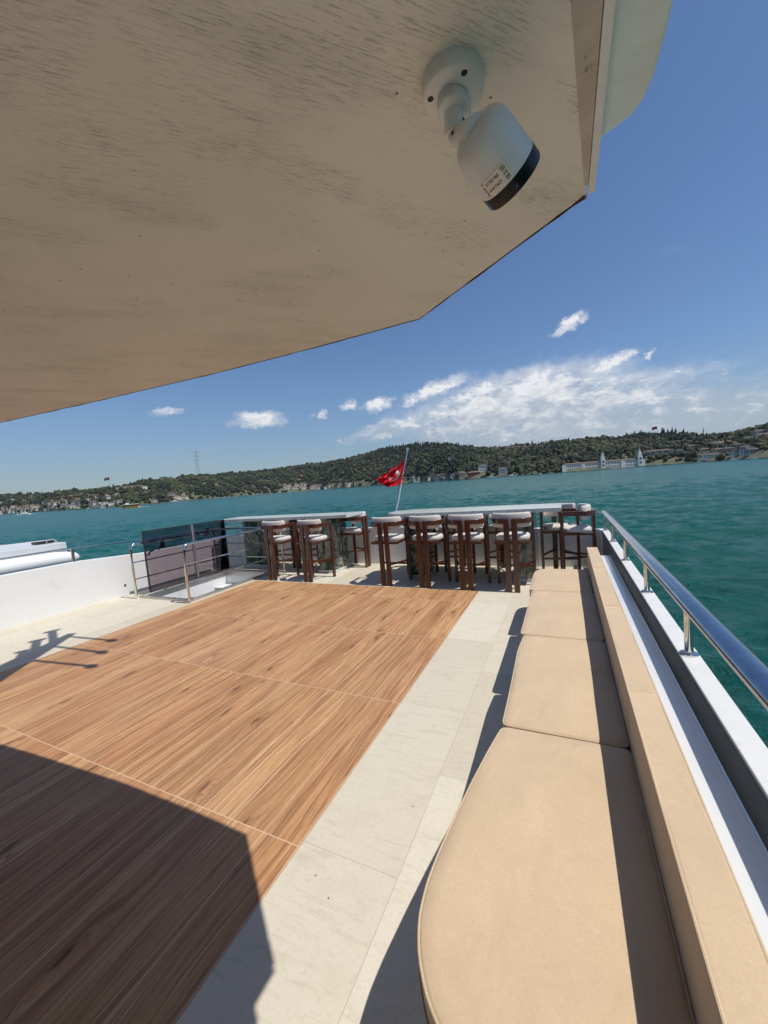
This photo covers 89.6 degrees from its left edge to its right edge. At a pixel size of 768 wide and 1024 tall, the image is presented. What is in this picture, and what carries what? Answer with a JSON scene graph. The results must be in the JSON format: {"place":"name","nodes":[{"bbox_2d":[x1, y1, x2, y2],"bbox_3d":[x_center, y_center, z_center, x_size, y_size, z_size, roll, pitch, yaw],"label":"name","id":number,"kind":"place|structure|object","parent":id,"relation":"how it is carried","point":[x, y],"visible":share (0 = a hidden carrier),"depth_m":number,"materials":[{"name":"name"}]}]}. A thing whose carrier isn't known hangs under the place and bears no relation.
{"place":"outdoors","nodes":[
{"label":"outdoors","id":0,"kind":"place"},
{"bbox_2d":[0,562,587,1023],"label":"tiled deck","id":1,"kind":"structure","parent":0,"point":[328,934],"depth_m":1.76,"materials":[{"name":"beige tile"}]},
{"bbox_2d":[0,540,215,630],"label":"bulwark","id":2,"kind":"object","parent":1,"relation":"on","point":[28,596],"visible":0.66,"depth_m":6.17,"materials":[{"name":"white paint"}]},
{"bbox_2d":[0,529,208,561],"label":"guard rail","id":3,"kind":"object","parent":2,"relation":"on","point":[72,554],"visible":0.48,"depth_m":6.14,"materials":[{"name":"silver metal"}]},
{"bbox_2d":[129,529,218,596],"bbox_3d":[-3.763,0.889,7.236,0.080,0.919,1.895,-2,5,25],"label":"hatch railing","id":4,"kind":"object","parent":1,"relation":"on","point":[150,541],"visible":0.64,"depth_m":6.92,"materials":[{"name":"silver metal"}]},
{"bbox_2d":[139,570,267,601],"bbox_3d":[-3.072,2.450,7.071,1.230,2.335,1.880,-2,5,25],"label":"stair hatch","id":5,"kind":"object","parent":1,"relation":"in","point":[209,586],"visible":0.13,"depth_m":7.37,"materials":[{"name":"metal"}]},
{"bbox_2d":[141,519,229,591],"bbox_3d":[-3.679,0.768,7.343,0.090,1.065,1.752,-4,4,25],"label":"glass hatch lid","id":6,"kind":"object","parent":5,"relation":"on","point":[223,563],"visible":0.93,"depth_m":7.56,"materials":[{"name":"grey glass"}]},
{"bbox_2d":[182,528,272,601],"bbox_3d":[-2.598,0.838,6.709,0.080,0.919,1.935,-2,5,25],"label":"hatch railing","id":7,"kind":"object","parent":1,"relation":"on","point":[185,563],"visible":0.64,"depth_m":6.20,"materials":[{"name":"silver metal"}]},
{"bbox_2d":[0,580,478,1023],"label":"wood deck","id":8,"kind":"structure","parent":1,"relation":"on","point":[172,783],"depth_m":2.27,"materials":[{"name":"brown wood"}]},
{"bbox_2d":[223,527,286,573],"bbox_3d":[-2.636,0.761,7.798,1.570,0.919,0.079,-2,5,25],"label":"hatch railing","id":9,"kind":"object","parent":1,"relation":"on","point":[282,557],"visible":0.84,"depth_m":7.77,"materials":[{"name":"silver metal"}]},
{"bbox_2d":[260,520,299,580],"bbox_3d":[-1.957,0.683,7.137,0.530,1.065,0.463,-3,5,23],"label":"bar stool","id":10,"kind":"object","parent":1,"relation":"on","point":[271,540],"visible":1,"depth_m":6.95,"materials":[{"name":"brown wood"}]},
{"bbox_2d":[273,520,299,567],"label":"bar stool","id":11,"kind":"object","parent":1,"relation":"on","point":[288,531],"visible":0.26,"depth_m":7.97,"materials":[{"name":"brown wood"}]},
{"bbox_2d":[221,511,362,572],"bbox_3d":[-1.936,0.617,7.887,3.170,1.084,0.630,-2,5,25],"label":"bar table","id":12,"kind":"object","parent":1,"relation":"on","point":[324,550],"visible":0.81,"depth_m":7.51,"materials":[{"name":"white stone"}]},
{"bbox_2d":[295,519,319,567],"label":"bar stool","id":13,"kind":"object","parent":1,"relation":"on","point":[298,545],"visible":0.14,"depth_m":7.85,"materials":[{"name":"brown wood"}]},
{"bbox_2d":[296,519,335,581],"bbox_3d":[-1.236,0.652,6.796,0.530,1.065,0.463,-2,5,28],"label":"bar stool","id":14,"kind":"object","parent":1,"relation":"on","point":[305,528],"visible":1,"depth_m":6.61,"materials":[{"name":"brown wood"}]},
{"bbox_2d":[339,511,370,567],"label":"bar stool","id":15,"kind":"object","parent":1,"relation":"on","point":[353,530],"visible":0.89,"depth_m":7.44,"materials":[{"name":"brown wood"}]},
{"bbox_2d":[371,516,412,585],"bbox_3d":[0.093,0.597,6.159,0.530,1.065,0.463,-3,5,24],"label":"bar stool","id":16,"kind":"object","parent":1,"relation":"on","point":[380,524],"visible":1,"depth_m":5.96,"materials":[{"name":"brown wood"}]},
{"bbox_2d":[213,526,602,566],"bbox_3d":[-0.020,0.671,7.633,7.742,0.740,0.754,-3,4,18],"label":"bulwark","id":17,"kind":"object","parent":1,"relation":"on","point":[397,552],"visible":0.16,"depth_m":7.20,"materials":[{"name":"white paint"}]},
{"bbox_2d":[394,448,408,510],"bbox_3d":[0.340,-0.528,7.954,0.079,1.618,0.830,-1,5,36],"label":"flagpole","id":18,"kind":"object","parent":17,"relation":"attached to","point":[398,495],"visible":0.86,"depth_m":7.93,"materials":[{"name":"silver metal"}]},
{"bbox_2d":[377,459,404,486],"bbox_3d":[0.160,-0.870,8.079,0.649,0.687,0.424,-4,4,11],"label":"flag","id":19,"kind":"object","parent":18,"relation":"attached to","point":[393,477],"visible":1,"depth_m":8.09,"materials":[{"name":"fabric"}]},
{"bbox_2d":[210,512,600,535],"bbox_3d":[-0.062,0.258,7.606,7.651,0.272,0.728,-3,4,18],"label":"guard rail","id":20,"kind":"object","parent":17,"relation":"on","point":[368,519],"visible":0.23,"depth_m":8.46,"materials":[{"name":"silver metal"}]},
{"bbox_2d":[408,515,451,587],"bbox_3d":[0.673,0.572,5.886,0.530,1.065,0.463,-2,5,27],"label":"bar stool","id":21,"kind":"object","parent":1,"relation":"on","point":[425,538],"visible":1,"depth_m":5.70,"materials":[{"name":"brown wood"}]},
{"bbox_2d":[431,528,439,571],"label":"bar stool","id":22,"kind":"object","parent":1,"relation":"on","point":[435,530],"visible":0.12,"depth_m":6.64,"materials":[{"name":"brown wood"}]},
{"bbox_2d":[441,516,476,572],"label":"bar stool","id":23,"kind":"object","parent":1,"relation":"on","point":[450,531],"visible":0.18,"depth_m":6.53,"materials":[{"name":"brown wood"}]},
{"bbox_2d":[448,513,491,590],"bbox_3d":[1.224,0.550,5.604,0.530,1.065,0.463,-3,5,24],"label":"bar stool","id":24,"kind":"object","parent":1,"relation":"on","point":[467,537],"visible":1,"depth_m":5.42,"materials":[{"name":"brown wood"}]},
{"bbox_2d":[387,503,561,581],"bbox_3d":[1.371,0.490,6.124,2.660,1.084,0.780,-2,5,25],"label":"bar table","id":25,"kind":"object","parent":1,"relation":"on","point":[525,556],"visible":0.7,"depth_m":5.82,"materials":[{"name":"white stone"}]},
{"bbox_2d":[483,514,512,573],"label":"bar stool","id":26,"kind":"object","parent":1,"relation":"on","point":[491,528],"visible":0.15,"depth_m":6.25,"materials":[{"name":"brown wood"}]},
{"bbox_2d":[492,512,535,592],"bbox_3d":[1.788,0.526,5.338,0.530,1.065,0.463,-2,5,25],"label":"bar stool","id":27,"kind":"object","parent":1,"relation":"on","point":[506,521],"visible":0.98,"depth_m":5.15,"materials":[{"name":"brown wood"}]},
{"bbox_2d":[539,503,580,568],"bbox_3d":[2.691,0.411,5.939,0.530,1.065,0.463,-3,5,21],"label":"bar stool","id":28,"kind":"object","parent":1,"relation":"on","point":[553,527],"visible":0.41,"depth_m":5.83,"materials":[{"name":"brown wood"}]},
{"bbox_2d":[558,503,596,568],"bbox_3d":[2.814,0.425,5.619,0.463,1.065,0.530,-3,5,22],"label":"bar stool","id":29,"kind":"object","parent":1,"relation":"on","point":[585,511],"visible":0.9,"depth_m":5.45,"materials":[{"name":"brown wood"}]},
{"bbox_2d":[601,555,767,952],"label":"bench base","id":30,"kind":"object","parent":1,"relation":"on","point":[745,849],"visible":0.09,"depth_m":1.19,"materials":[{"name":"white paint"}]},
{"bbox_2d":[417,727,695,1023],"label":"seat cushion","id":31,"kind":"object","parent":30,"relation":"on","point":[544,900],"visible":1,"depth_m":1.00,"materials":[{"name":"brown fabric"}]},
{"bbox_2d":[529,569,592,595],"bbox_3d":[1.823,0.725,3.992,0.544,0.087,0.897,-2,5,25],"label":"seat cushion","id":32,"kind":"object","parent":30,"relation":"on","point":[569,580],"visible":0.88,"depth_m":3.89,"materials":[{"name":"brown fabric"}]},
{"bbox_2d":[521,591,603,641],"bbox_3d":[1.419,0.823,3.091,0.518,0.086,1.091,-2,5,25],"label":"seat cushion","id":33,"kind":"object","parent":30,"relation":"on","point":[568,615],"visible":0.89,"depth_m":2.94,"materials":[{"name":"brown fabric"}]},
{"bbox_2d":[502,635,628,749],"bbox_3d":[0.972,0.929,2.119,0.509,0.087,1.061,-2,5,25],"label":"seat cushion","id":34,"kind":"object","parent":30,"relation":"on","point":[563,687],"visible":0.92,"depth_m":1.94,"materials":[{"name":"brown fabric"}]},
{"bbox_2d":[587,547,605,593],"bbox_3d":[2.142,0.592,3.914,0.106,0.295,1.004,-2,5,25],"label":"back cushion","id":35,"kind":"object","parent":30,"relation":"on","point":[594,558],"visible":0.62,"depth_m":3.84,"materials":[{"name":"brown fabric"}]},
{"bbox_2d":[592,567,621,642],"bbox_3d":[1.709,0.694,2.986,0.106,0.294,1.066,-2,5,25],"label":"back cushion","id":36,"kind":"object","parent":30,"relation":"on","point":[605,593],"visible":0.63,"depth_m":2.87,"materials":[{"name":"brown fabric"}]},
{"bbox_2d":[603,604,658,750],"bbox_3d":[1.260,0.800,2.024,0.106,0.294,1.080,-2,5,25],"label":"back cushion","id":37,"kind":"object","parent":30,"relation":"on","point":[629,668],"visible":0.63,"depth_m":1.85,"materials":[{"name":"brown fabric"}]},
{"bbox_2d":[627,689,767,1023],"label":"back cushion","id":38,"kind":"object","parent":30,"relation":"on","point":[723,953],"visible":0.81,"depth_m":0.84,"materials":[{"name":"brown fabric"}]},
{"bbox_2d":[602,530,767,850],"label":"bulwark","id":39,"kind":"object","parent":1,"relation":"on","point":[739,747],"visible":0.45,"depth_m":1.58,"materials":[{"name":"white paint"}]},
{"bbox_2d":[601,510,767,710],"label":"handrail","id":40,"kind":"object","parent":39,"relation":"on","point":[746,663],"visible":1,"depth_m":1.75,"materials":[{"name":"metal"}]},
{"bbox_3d":[-4.018,0.914,-0.907,6.640,2.102,2.700,-2,5,25],"label":"deckhouse","id":41,"kind":"object","parent":1,"relation":"on","visible":0},
{"bbox_2d":[0,0,672,422],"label":"deck roof","id":42,"kind":"structure","parent":41,"relation":"on","point":[194,188],"depth_m":0.62,"materials":[{"name":"beige paint"}]},
{"bbox_2d":[421,46,539,210],"bbox_3d":[0.127,-0.488,0.509,0.142,0.164,0.105,-2,5,25],"label":"security camera","id":43,"kind":"object","parent":42,"relation":"attached to","point":[498,155],"visible":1,"depth_m":0.48,"materials":[{"name":"grey plastic"}]},
{"bbox_2d":[0,458,767,747],"bbox_3d":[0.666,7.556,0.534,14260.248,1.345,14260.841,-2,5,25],"label":"sea","id":44,"kind":"structure","parent":0,"point":[699,530],"depth_m":89.48,"materials":[{"name":"liquid"}]},
{"bbox_2d":[0,539,79,574],"bbox_3d":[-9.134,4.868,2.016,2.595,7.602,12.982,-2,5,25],"label":"tender boat","id":45,"kind":"object","parent":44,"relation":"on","point":[13,565],"visible":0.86,"depth_m":6.56,"materials":[{"name":"white plastic"}]},
{"bbox_2d":[121,503,139,507],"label":"ferry","id":46,"kind":"object","parent":44,"relation":"on","point":[127,505],"visible":0.84,"depth_m":633.17,"materials":[{"name":"yellow paint"}]},
{"bbox_2d":[0,0,767,493],"label":"sky","id":47,"kind":"structure","parent":0,"point":[650,292],"materials":[{"name":"blue"}]},
{"bbox_2d":[3,440,767,513],"bbox_3d":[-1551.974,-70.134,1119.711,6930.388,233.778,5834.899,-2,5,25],"label":"hills","id":48,"kind":"structure","parent":0,"point":[762,453],"depth_m":1393.25,"materials":[{"name":"green plant"}]},
{"bbox_2d":[115,485,147,488],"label":"hilltop building","id":49,"kind":"structure","parent":48,"relation":"on","point":[144,486],"depth_m":1420.78,"materials":[{"name":"grey"}]},
{"bbox_2d":[190,449,200,474],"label":"power pylon","id":50,"kind":"object","parent":48,"relation":"on","point":[196,463],"visible":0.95,"depth_m":2226.03,"materials":[{"name":"grey metal"}]},
{"bbox_2d":[0,422,767,512],"bbox_3d":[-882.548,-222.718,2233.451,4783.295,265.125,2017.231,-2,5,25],"label":"woods","id":51,"kind":"object","parent":48,"relation":"on","point":[473,458],"visible":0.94,"depth_m":1498.43,"materials":[{"name":"green plant"}]},
{"bbox_2d":[467,471,479,477],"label":"waterside mansion","id":52,"kind":"structure","parent":48,"relation":"on","point":[470,474],"depth_m":1214.19,"materials":[{"name":"brown"}]},
{"bbox_2d":[478,464,487,471],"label":"mansion","id":53,"kind":"structure","parent":48,"relation":"on","point":[482,467],"depth_m":1222.29,"materials":[{"name":"grey"}]},
{"bbox_2d":[498,467,506,474],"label":"waterside mansion","id":54,"kind":"structure","parent":48,"relation":"on","point":[501,470],"depth_m":1148.11,"materials":[{"name":"grey"}]},
{"bbox_2d":[641,449,674,455],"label":"barrack block","id":55,"kind":"structure","parent":48,"relation":"on","point":[657,451],"depth_m":1012.36,"materials":[{"name":"grey"}]},
{"bbox_2d":[675,449,683,453],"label":"house","id":56,"kind":"structure","parent":48,"relation":"on","point":[677,451],"depth_m":983.46,"materials":[{"name":"grey"}]},
{"bbox_2d":[699,448,708,452],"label":"house","id":57,"kind":"structure","parent":48,"relation":"on","point":[701,450],"depth_m":950.10,"materials":[{"name":"grey"}]},
{"bbox_2d":[702,453,719,460],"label":"boathouse","id":58,"kind":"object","parent":48,"relation":"on","point":[706,456],"visible":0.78,"depth_m":865.55,"materials":[{"name":"grey"}]},
{"bbox_2d":[711,448,721,452],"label":"house","id":59,"kind":"structure","parent":48,"relation":"on","point":[716,450],"depth_m":885.29,"materials":[{"name":"grey"}]},
{"bbox_2d":[720,447,735,452],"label":"house","id":60,"kind":"structure","parent":48,"relation":"on","point":[727,449],"depth_m":850.21,"materials":[{"name":"grey"}]},
{"bbox_2d":[730,451,738,457],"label":"house","id":61,"kind":"structure","parent":48,"relation":"on","point":[734,454],"depth_m":780.31,"materials":[{"name":"grey"}]},
{"bbox_2d":[743,447,759,456],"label":"house","id":62,"kind":"structure","parent":48,"relation":"on","point":[748,452],"depth_m":728.60,"materials":[{"name":"grey"}]},
{"bbox_2d":[753,429,764,433],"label":"house","id":63,"kind":"structure","parent":48,"relation":"on","point":[760,431],"depth_m":945.30,"materials":[{"name":"grey"}]},
{"bbox_2d":[752,432,767,438],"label":"house","id":64,"kind":"structure","parent":48,"relation":"on","point":[755,436],"depth_m":856.73,"materials":[{"name":"grey"}]},
{"bbox_2d":[11,457,767,513],"bbox_3d":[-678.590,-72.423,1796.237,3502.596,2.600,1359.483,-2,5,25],"label":"quay","id":65,"kind":"structure","parent":0,"point":[445,480],"depth_m":1088.75,"materials":[{"name":"stone"}]},
{"bbox_2d":[459,471,465,478],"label":"waterside mansion","id":66,"kind":"structure","parent":65,"relation":"on","point":[462,474],"depth_m":1245.02,"materials":[{"name":"grey"}]},
{"bbox_2d":[562,447,644,471],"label":"barracks","id":67,"kind":"structure","parent":65,"relation":"on","point":[638,460],"depth_m":978.83,"materials":[{"name":"grey"}]}
]}

